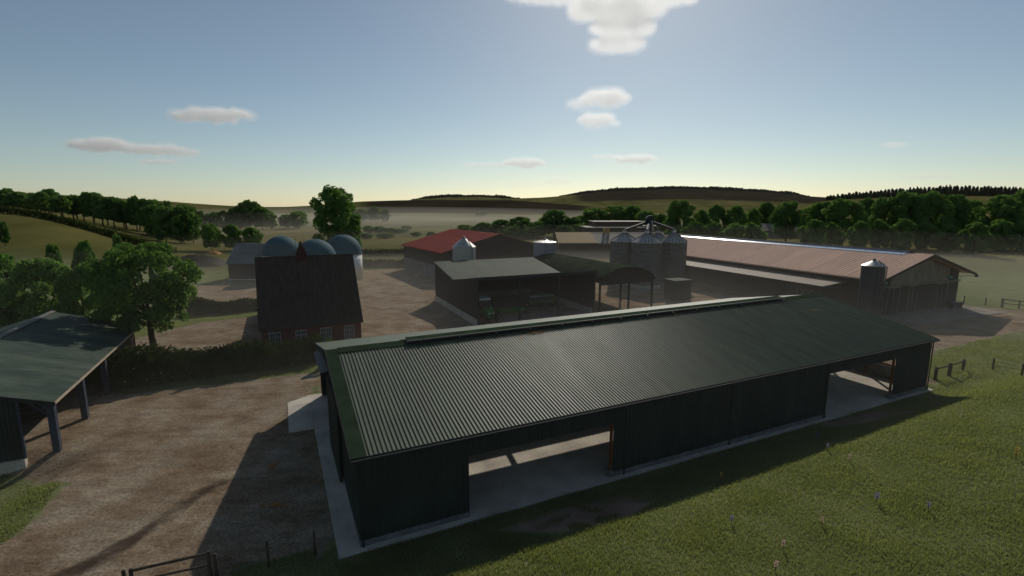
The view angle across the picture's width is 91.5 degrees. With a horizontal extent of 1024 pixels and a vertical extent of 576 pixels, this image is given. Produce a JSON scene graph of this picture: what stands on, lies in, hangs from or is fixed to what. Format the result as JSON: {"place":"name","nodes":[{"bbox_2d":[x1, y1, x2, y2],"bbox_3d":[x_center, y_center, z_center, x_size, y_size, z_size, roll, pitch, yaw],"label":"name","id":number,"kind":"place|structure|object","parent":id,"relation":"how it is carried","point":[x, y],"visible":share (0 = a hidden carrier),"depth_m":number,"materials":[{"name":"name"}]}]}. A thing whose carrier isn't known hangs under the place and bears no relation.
{"place":"outdoors","nodes":[
{"label":"outdoors","id":0,"kind":"place"},
{"bbox_2d":[401,229,533,278],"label":"red barn","id":1,"kind":"structure","parent":0,"point":[422,255],"depth_m":107.51,"materials":[{"name":"metal"}]},
{"bbox_2d":[0,189,1023,575],"bbox_3d":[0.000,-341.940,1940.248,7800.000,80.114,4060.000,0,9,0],"label":"ground","id":2,"kind":"structure","parent":0,"point":[152,477],"depth_m":29.55,"materials":[{"name":"soil"}]},
{"bbox_2d":[0,221,10,245],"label":"broadleaf tree","id":3,"kind":"object","parent":2,"relation":"on","point":[4,233],"visible":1,"depth_m":119.24,"materials":[{"name":"green plant"}]},
{"bbox_2d":[0,191,29,207],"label":"broadleaf tree","id":4,"kind":"object","parent":2,"relation":"on","point":[17,197],"visible":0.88,"depth_m":215.28,"materials":[{"name":"green plant"}]},
{"bbox_2d":[0,253,59,327],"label":"bushy tree","id":5,"kind":"object","parent":2,"relation":"on","point":[7,318],"visible":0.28,"depth_m":57.77,"materials":[{"name":"green plant"}]},
{"bbox_2d":[23,191,49,212],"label":"broadleaf tree","id":6,"kind":"object","parent":2,"relation":"on","point":[34,199],"visible":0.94,"depth_m":209.29,"materials":[{"name":"green plant"}]},
{"bbox_2d":[0,257,91,321],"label":"bushy tree","id":7,"kind":"object","parent":2,"relation":"on","point":[38,270],"visible":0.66,"depth_m":55.11,"materials":[{"name":"green plant"}]},
{"bbox_2d":[44,243,63,297],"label":"sapling","id":8,"kind":"object","parent":2,"relation":"on","point":[51,248],"visible":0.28,"depth_m":75.75,"materials":[{"name":"green plant"}]},
{"bbox_2d":[45,195,72,216],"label":"broadleaf tree","id":9,"kind":"object","parent":2,"relation":"on","point":[61,204],"visible":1,"depth_m":210.58,"materials":[{"name":"green plant"}]},
{"bbox_2d":[0,310,138,475],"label":"open shed","id":10,"kind":"structure","parent":2,"relation":"on","point":[49,360],"depth_m":35.32,"materials":[{"name":"metal"}]},
{"bbox_2d":[39,262,119,320],"bbox_3d":[-47.939,1.653,55.776,6.801,9.285,6.631,-5,10,-27],"label":"bushy tree","id":11,"kind":"object","parent":2,"relation":"on","point":[69,283],"visible":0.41,"depth_m":54.18,"materials":[{"name":"green plant"}]},
{"bbox_2d":[70,239,96,292],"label":"sapling","id":12,"kind":"object","parent":2,"relation":"on","point":[83,251],"visible":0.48,"depth_m":77.43,"materials":[{"name":"green plant"}]},
{"bbox_2d":[0,206,176,252],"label":"hedge","id":13,"kind":"object","parent":2,"relation":"on","point":[68,221],"visible":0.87,"depth_m":161.42,"materials":[{"name":"green plant"}]},
{"bbox_2d":[77,191,105,223],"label":"broadleaf tree","id":14,"kind":"object","parent":2,"relation":"on","point":[83,196],"visible":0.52,"depth_m":215.03,"materials":[{"name":"green plant"}]},
{"bbox_2d":[86,193,113,225],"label":"broadleaf tree","id":15,"kind":"object","parent":2,"relation":"on","point":[96,203],"visible":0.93,"depth_m":214.20,"materials":[{"name":"green plant"}]},
{"bbox_2d":[97,196,123,227],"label":"broadleaf tree","id":16,"kind":"object","parent":2,"relation":"on","point":[115,202],"visible":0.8,"depth_m":217.87,"materials":[{"name":"green plant"}]},
{"bbox_2d":[121,195,139,231],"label":"broadleaf tree","id":17,"kind":"object","parent":2,"relation":"on","point":[130,204],"visible":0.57,"depth_m":218.09,"materials":[{"name":"green plant"}]},
{"bbox_2d":[131,198,148,233],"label":"broadleaf tree","id":18,"kind":"object","parent":2,"relation":"on","point":[141,203],"visible":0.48,"depth_m":213.72,"materials":[{"name":"green plant"}]},
{"bbox_2d":[81,241,203,349],"bbox_3d":[-35.670,1.496,48.903,9.606,12.065,9.431,-8,12,-40],"label":"broadleaf tree","id":19,"kind":"object","parent":2,"relation":"on","point":[121,263],"visible":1,"depth_m":46.61,"materials":[{"name":"green plant"}]},
{"bbox_2d":[136,204,161,238],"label":"broadleaf tree","id":20,"kind":"object","parent":2,"relation":"on","point":[147,218],"visible":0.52,"depth_m":191.77,"materials":[{"name":"green plant"}]},
{"bbox_2d":[151,205,179,241],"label":"broadleaf tree","id":21,"kind":"object","parent":2,"relation":"on","point":[160,214],"visible":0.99,"depth_m":187.07,"materials":[{"name":"green plant"}]},
{"bbox_2d":[121,550,218,575],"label":"field gate","id":22,"kind":"structure","parent":2,"relation":"on","point":[207,554],"depth_m":19.81,"materials":[{"name":"grey metal"}]},
{"bbox_2d":[163,206,195,242],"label":"broadleaf tree","id":23,"kind":"object","parent":2,"relation":"on","point":[187,228],"visible":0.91,"depth_m":191.95,"materials":[{"name":"green plant"}]},
{"bbox_2d":[182,211,202,243],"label":"broadleaf tree","id":24,"kind":"object","parent":2,"relation":"on","point":[197,223],"visible":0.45,"depth_m":198.17,"materials":[{"name":"green plant"}]},
{"bbox_2d":[172,254,225,266],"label":"silage heap","id":25,"kind":"object","parent":2,"relation":"on","point":[201,260],"visible":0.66,"depth_m":126.16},
{"bbox_2d":[199,222,223,250],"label":"broadleaf tree","id":26,"kind":"object","parent":2,"relation":"on","point":[210,231],"visible":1,"depth_m":168.03,"materials":[{"name":"green plant"}]},
{"bbox_2d":[106,333,322,390],"bbox_3d":[-26.217,6.000,45.401,17.238,3.893,3.570,-5,11,-28],"label":"hedge","id":27,"kind":"object","parent":2,"relation":"on","point":[168,363],"visible":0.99,"depth_m":44.07,"materials":[{"name":"green plant"}]},
{"bbox_2d":[186,297,256,315],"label":"hedge","id":28,"kind":"object","parent":2,"relation":"on","point":[201,305],"visible":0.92,"depth_m":70.41,"materials":[{"name":"green plant"}]},
{"bbox_2d":[215,210,229,227],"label":"broadleaf tree","id":29,"kind":"object","parent":2,"relation":"on","point":[220,215],"visible":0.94,"depth_m":313.26,"materials":[{"name":"green plant"}]},
{"bbox_2d":[218,224,242,247],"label":"broadleaf tree","id":30,"kind":"object","parent":2,"relation":"on","point":[232,238],"visible":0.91,"depth_m":169.97,"materials":[{"name":"green plant"}]},
{"bbox_2d":[234,199,263,227],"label":"broadleaf tree","id":31,"kind":"object","parent":2,"relation":"on","point":[245,207],"visible":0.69,"depth_m":322.04,"materials":[{"name":"green plant"}]},
{"bbox_2d":[241,227,263,242],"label":"broadleaf tree","id":32,"kind":"object","parent":2,"relation":"on","point":[250,234],"visible":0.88,"depth_m":171.84,"materials":[{"name":"green plant"}]},
{"bbox_2d":[248,207,273,229],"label":"broadleaf tree","id":33,"kind":"object","parent":2,"relation":"on","point":[260,220],"visible":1,"depth_m":319.88,"materials":[{"name":"green plant"}]},
{"bbox_2d":[226,243,298,279],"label":"grey barn","id":34,"kind":"structure","parent":2,"relation":"on","point":[240,261],"depth_m":102.71,"materials":[{"name":"metal"}]},
{"bbox_2d":[218,531,315,572],"bbox_3d":[-10.284,11.315,20.961,3.808,1.500,0.175,-5,10,-26],"label":"wire fence","id":35,"kind":"object","parent":2,"relation":"on","point":[267,551],"visible":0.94,"depth_m":21.00,"materials":[{"name":"brown wood"}]},
{"bbox_2d":[261,236,298,256],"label":"digester tank","id":36,"kind":"object","parent":2,"relation":"on","point":[276,246],"visible":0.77,"depth_m":101.34,"materials":[{"name":"metal"}]},
{"bbox_2d":[285,211,309,228],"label":"broadleaf tree","id":37,"kind":"object","parent":2,"relation":"on","point":[293,219],"visible":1,"depth_m":334.19,"materials":[{"name":"green plant"}]},
{"bbox_2d":[254,240,362,343],"bbox_3d":[-26.041,-1.093,62.558,10.250,11.960,24.650,-4,10,-25],"label":"farmhouse","id":38,"kind":"object","parent":2,"relation":"on","point":[301,293],"visible":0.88,"depth_m":53.78,"materials":[{"name":"red brick"}]},
{"bbox_2d":[294,239,335,255],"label":"digester tank","id":39,"kind":"object","parent":2,"relation":"on","point":[316,247],"visible":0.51,"depth_m":89.97,"materials":[{"name":"metal"}]},
{"bbox_2d":[309,185,361,243],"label":"broadleaf tree","id":40,"kind":"object","parent":2,"relation":"on","point":[336,214],"visible":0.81,"depth_m":120.86,"materials":[{"name":"green plant"}]},
{"bbox_2d":[327,235,362,279],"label":"silo","id":41,"kind":"object","parent":2,"relation":"on","point":[343,244],"visible":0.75,"depth_m":102.08,"materials":[{"name":"metal"}]},
{"bbox_2d":[362,258,403,267],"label":"hedge","id":42,"kind":"object","parent":2,"relation":"on","point":[381,263],"visible":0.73,"depth_m":124.51,"materials":[{"name":"green plant"}]},
{"bbox_2d":[362,248,403,256],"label":"hedge","id":43,"kind":"object","parent":2,"relation":"on","point":[386,252],"visible":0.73,"depth_m":152.19,"materials":[{"name":"green plant"}]},
{"bbox_2d":[452,236,475,260],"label":"grain silo","id":44,"kind":"object","parent":2,"relation":"on","point":[463,248],"visible":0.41,"depth_m":83.78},
{"bbox_2d":[411,194,517,199],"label":"wood","id":45,"kind":"object","parent":2,"relation":"on","point":[460,195],"visible":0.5,"depth_m":1811.57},
{"bbox_2d":[471,222,492,232],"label":"broadleaf tree","id":46,"kind":"object","parent":2,"relation":"on","point":[486,227],"visible":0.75,"depth_m":240.34,"materials":[{"name":"green plant"}]},
{"bbox_2d":[491,219,509,233],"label":"broadleaf tree","id":47,"kind":"object","parent":2,"relation":"on","point":[496,225],"visible":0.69,"depth_m":243.78,"materials":[{"name":"green plant"}]},
{"bbox_2d":[501,226,522,237],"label":"bushy tree","id":48,"kind":"object","parent":2,"relation":"on","point":[512,231],"visible":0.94,"depth_m":228.59,"materials":[{"name":"green plant"}]},
{"bbox_2d":[434,257,596,325],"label":"machine shed","id":49,"kind":"structure","parent":2,"relation":"on","point":[461,286],"depth_m":74.86,"materials":[{"name":"metal"}]},
{"bbox_2d":[479,296,498,324],"bbox_3d":[-3.392,2.931,65.241,2.470,3.150,4.530,-4,10,-24],"label":"tractor","id":50,"kind":"object","parent":49,"relation":"on","point":[487,312],"visible":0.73,"depth_m":64.65,"materials":[{"name":"green paint"}]},
{"bbox_2d":[526,293,555,307],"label":"seed drill","id":51,"kind":"object","parent":49,"relation":"on","point":[542,298],"visible":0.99,"depth_m":74.45,"materials":[{"name":"green paint"}]},
{"bbox_2d":[505,217,534,237],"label":"broadleaf tree","id":52,"kind":"object","parent":2,"relation":"on","point":[522,222],"visible":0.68,"depth_m":240.23,"materials":[{"name":"green plant"}]},
{"bbox_2d":[520,227,539,238],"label":"bushy tree","id":53,"kind":"object","parent":2,"relation":"on","point":[526,233],"visible":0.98,"depth_m":232.65,"materials":[{"name":"green plant"}]},
{"bbox_2d":[525,221,549,237],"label":"broadleaf tree","id":54,"kind":"object","parent":2,"relation":"on","point":[542,228],"visible":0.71,"depth_m":237.60,"materials":[{"name":"green plant"}]},
{"bbox_2d":[533,238,555,257],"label":"flat top silo","id":55,"kind":"object","parent":2,"relation":"on","point":[544,246],"visible":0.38,"depth_m":91.29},
{"bbox_2d":[538,209,568,236],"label":"broadleaf tree","id":56,"kind":"object","parent":2,"relation":"on","point":[555,221],"visible":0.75,"depth_m":245.38,"materials":[{"name":"green plant"}]},
{"bbox_2d":[577,207,609,225],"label":"broadleaf tree","id":57,"kind":"object","parent":2,"relation":"on","point":[593,214],"visible":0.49,"depth_m":256.36,"materials":[{"name":"green plant"}]},
{"bbox_2d":[534,253,655,311],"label":"dutch barn","id":58,"kind":"structure","parent":2,"relation":"on","point":[608,273],"depth_m":73.10,"materials":[{"name":"metal"}]},
{"bbox_2d":[552,228,665,256],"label":"long hall","id":59,"kind":"structure","parent":2,"relation":"on","point":[586,244],"depth_m":148.97,"materials":[{"name":"metal"}]},
{"bbox_2d":[287,293,940,559],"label":"long shed","id":60,"kind":"structure","parent":2,"relation":"on","point":[421,434],"depth_m":30.03,"materials":[{"name":"metal"}]},
{"bbox_2d":[326,372,341,482],"bbox_3d":[-10.443,7.945,29.171,0.120,4.660,5.200,-4,10,-25],"label":"sliding door","id":61,"kind":"structure","parent":60,"relation":"in","point":[332,408],"depth_m":28.25,"materials":[{"name":"metal"}]},
{"bbox_2d":[599,205,631,220],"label":"broadleaf tree","id":62,"kind":"object","parent":2,"relation":"on","point":[615,212],"visible":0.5,"depth_m":260.78,"materials":[{"name":"green plant"}]},
{"bbox_2d":[610,230,635,285],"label":"grain bin","id":63,"kind":"object","parent":2,"relation":"on","point":[620,248],"visible":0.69,"depth_m":94.92,"materials":[{"name":"metal"}]},
{"bbox_2d":[620,205,640,220],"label":"broadleaf tree","id":64,"kind":"object","parent":2,"relation":"on","point":[632,211],"visible":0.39,"depth_m":261.61,"materials":[{"name":"green plant"}]},
{"bbox_2d":[630,230,662,288],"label":"grain bin","id":65,"kind":"object","parent":2,"relation":"on","point":[646,250],"visible":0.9,"depth_m":91.21,"materials":[{"name":"metal"}]},
{"bbox_2d":[624,216,674,234],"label":"grain elevator","id":66,"kind":"object","parent":2,"relation":"on","point":[650,222],"visible":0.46,"depth_m":97.24,"materials":[{"name":"metal"}]},
{"bbox_2d":[660,230,687,285],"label":"grain bin","id":67,"kind":"object","parent":2,"relation":"on","point":[674,254],"visible":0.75,"depth_m":94.32,"materials":[{"name":"metal"}]},
{"bbox_2d":[663,278,691,301],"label":"shed","id":68,"kind":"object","parent":2,"relation":"on","point":[677,289],"visible":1,"depth_m":79.84,"materials":[{"name":"grey paint"}]},
{"bbox_2d":[664,200,699,234],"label":"broadleaf tree","id":69,"kind":"object","parent":2,"relation":"on","point":[679,210],"visible":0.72,"depth_m":186.08,"materials":[{"name":"green plant"}]},
{"bbox_2d":[559,186,808,195],"bbox_3d":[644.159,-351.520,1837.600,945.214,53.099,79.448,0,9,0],"label":"wood","id":70,"kind":"object","parent":2,"relation":"on","point":[684,187],"visible":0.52,"depth_m":1807.64,"materials":[{"name":"plant"}]},
{"bbox_2d":[680,221,707,235],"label":"bushy tree","id":71,"kind":"object","parent":2,"relation":"on","point":[696,228],"visible":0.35,"depth_m":162.98,"materials":[{"name":"green plant"}]},
{"bbox_2d":[705,221,724,236],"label":"bushy tree","id":72,"kind":"object","parent":2,"relation":"on","point":[713,227],"visible":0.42,"depth_m":167.00,"materials":[{"name":"green plant"}]},
{"bbox_2d":[708,204,727,235],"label":"broadleaf tree","id":73,"kind":"object","parent":2,"relation":"on","point":[717,214],"visible":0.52,"depth_m":220.50,"materials":[{"name":"green plant"}]},
{"bbox_2d":[719,222,748,238],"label":"bushy tree","id":74,"kind":"object","parent":2,"relation":"on","point":[736,230],"visible":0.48,"depth_m":158.16,"materials":[{"name":"green plant"}]},
{"bbox_2d":[723,205,748,237],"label":"broadleaf tree","id":75,"kind":"object","parent":2,"relation":"on","point":[738,214],"visible":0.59,"depth_m":215.79,"materials":[{"name":"green plant"}]},
{"bbox_2d":[745,207,762,228],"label":"broadleaf tree","id":76,"kind":"object","parent":2,"relation":"on","point":[754,215],"visible":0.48,"depth_m":225.93,"materials":[{"name":"green plant"}]},
{"bbox_2d":[743,222,767,239],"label":"bushy tree","id":77,"kind":"object","parent":2,"relation":"on","point":[753,229],"visible":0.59,"depth_m":157.79,"materials":[{"name":"green plant"}]},
{"bbox_2d":[757,202,775,223],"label":"broadleaf tree","id":78,"kind":"object","parent":2,"relation":"on","point":[766,209],"visible":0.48,"depth_m":254.60,"materials":[{"name":"green plant"}]},
{"bbox_2d":[767,200,803,241],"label":"broadleaf tree","id":79,"kind":"object","parent":2,"relation":"on","point":[784,223],"visible":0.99,"depth_m":201.21,"materials":[{"name":"green plant"}]},
{"bbox_2d":[798,219,827,243],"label":"bushy tree","id":80,"kind":"object","parent":2,"relation":"on","point":[810,235],"visible":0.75,"depth_m":155.80,"materials":[{"name":"green plant"}]},
{"bbox_2d":[799,201,834,241],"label":"broadleaf tree","id":81,"kind":"object","parent":2,"relation":"on","point":[815,210],"visible":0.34,"depth_m":187.02,"materials":[{"name":"green plant"}]},
{"bbox_2d":[823,222,845,245],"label":"bushy tree","id":82,"kind":"object","parent":2,"relation":"on","point":[833,228],"visible":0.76,"depth_m":158.24,"materials":[{"name":"green plant"}]},
{"bbox_2d":[666,234,1007,324],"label":"cow barn","id":83,"kind":"structure","parent":2,"relation":"on","point":[921,288],"depth_m":75.38,"materials":[{"name":"metal"}]},
{"bbox_2d":[885,287,900,313],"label":"barn door","id":84,"kind":"structure","parent":83,"relation":"in","point":[892,300],"depth_m":70.10,"materials":[{"name":"grey wood"}]},
{"bbox_2d":[905,285,917,311],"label":"barn door","id":85,"kind":"structure","parent":83,"relation":"in","point":[912,292],"depth_m":71.69,"materials":[{"name":"grey wood"}]},
{"bbox_2d":[934,282,947,307],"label":"barn door","id":86,"kind":"structure","parent":83,"relation":"in","point":[941,290],"depth_m":74.22,"materials":[{"name":"grey wood"}]},
{"bbox_2d":[821,198,870,245],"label":"broadleaf tree","id":87,"kind":"object","parent":2,"relation":"on","point":[847,207],"visible":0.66,"depth_m":175.53,"materials":[{"name":"green plant"}]},
{"bbox_2d":[847,221,871,247],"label":"bushy tree","id":88,"kind":"object","parent":2,"relation":"on","point":[859,232],"visible":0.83,"depth_m":159.62,"materials":[{"name":"green plant"}]},
{"bbox_2d":[857,258,887,316],"bbox_3d":[47.032,0.287,65.328,2.780,8.340,2.931,0,9,0],"label":"feed silo","id":89,"kind":"object","parent":2,"relation":"on","point":[873,276],"visible":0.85,"depth_m":64.41,"materials":[{"name":"metal"}]},
{"bbox_2d":[869,219,894,248],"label":"bushy tree","id":90,"kind":"object","parent":2,"relation":"on","point":[881,229],"visible":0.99,"depth_m":167.34,"materials":[{"name":"green plant"}]},
{"bbox_2d":[867,197,913,239],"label":"broadleaf tree","id":91,"kind":"object","parent":2,"relation":"on","point":[880,207],"visible":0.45,"depth_m":181.71,"materials":[{"name":"green plant"}]},
{"bbox_2d":[889,218,917,250],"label":"bushy tree","id":92,"kind":"object","parent":2,"relation":"on","point":[906,236],"visible":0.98,"depth_m":164.14,"materials":[{"name":"green plant"}]},
{"bbox_2d":[886,191,932,242],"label":"broadleaf tree","id":93,"kind":"object","parent":2,"relation":"on","point":[907,199],"visible":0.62,"depth_m":175.21,"materials":[{"name":"green plant"}]},
{"bbox_2d":[913,221,945,250],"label":"bushy tree","id":94,"kind":"object","parent":2,"relation":"on","point":[931,233],"visible":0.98,"depth_m":166.11,"materials":[{"name":"green plant"}]},
{"bbox_2d":[908,191,955,240],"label":"broadleaf tree","id":95,"kind":"object","parent":2,"relation":"on","point":[940,208],"visible":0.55,"depth_m":172.63,"materials":[{"name":"green plant"}]},
{"bbox_2d":[936,224,961,251],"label":"bushy tree","id":96,"kind":"object","parent":2,"relation":"on","point":[948,243],"visible":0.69,"depth_m":166.28,"materials":[{"name":"green plant"}]},
{"bbox_2d":[932,194,970,236],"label":"broadleaf tree","id":97,"kind":"object","parent":2,"relation":"on","point":[961,202],"visible":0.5,"depth_m":180.53,"materials":[{"name":"green plant"}]},
{"bbox_2d":[966,199,983,233],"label":"broadleaf tree","id":98,"kind":"object","parent":2,"relation":"on","point":[975,203],"visible":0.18,"depth_m":190.14,"materials":[{"name":"green plant"}]},
{"bbox_2d":[957,222,994,255],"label":"bushy tree","id":99,"kind":"object","parent":2,"relation":"on","point":[972,242],"visible":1,"depth_m":152.58,"materials":[{"name":"green plant"}]},
{"bbox_2d":[933,358,1023,379],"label":"paddock fence","id":100,"kind":"object","parent":2,"relation":"on","point":[950,366],"visible":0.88,"depth_m":44.48,"materials":[{"name":"brown wood"}]},
{"bbox_2d":[971,194,1023,236],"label":"broadleaf tree","id":101,"kind":"object","parent":2,"relation":"on","point":[1006,207],"visible":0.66,"depth_m":175.42,"materials":[{"name":"green plant"}]},
{"bbox_2d":[986,219,1015,251],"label":"bushy tree","id":102,"kind":"object","parent":2,"relation":"on","point":[999,243],"visible":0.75,"depth_m":166.20,"materials":[{"name":"green plant"}]},
{"bbox_2d":[1002,220,1023,251],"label":"bushy tree","id":103,"kind":"object","parent":2,"relation":"on","point":[1017,229],"visible":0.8,"depth_m":166.12,"materials":[{"name":"green plant"}]},
{"bbox_2d":[0,311,1023,575],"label":"meadow grass","id":104,"kind":"structure","parent":0,"point":[992,389],"depth_m":23.75,"materials":[{"name":"plant"}]},
{"bbox_2d":[0,0,1023,206],"label":"sky","id":105,"kind":"structure","parent":0,"point":[270,103],"materials":[{"name":"blue"}]},
{"bbox_2d":[580,221,646,231],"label":"brown warehouse","id":106,"kind":"structure","parent":0,"point":[613,226],"depth_m":193.81,"materials":[{"name":"metal"}]},
{"bbox_2d":[754,223,799,237],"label":"pale shed","id":107,"kind":"structure","parent":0,"point":[767,228],"depth_m":238.82,"materials":[{"name":"concrete"}]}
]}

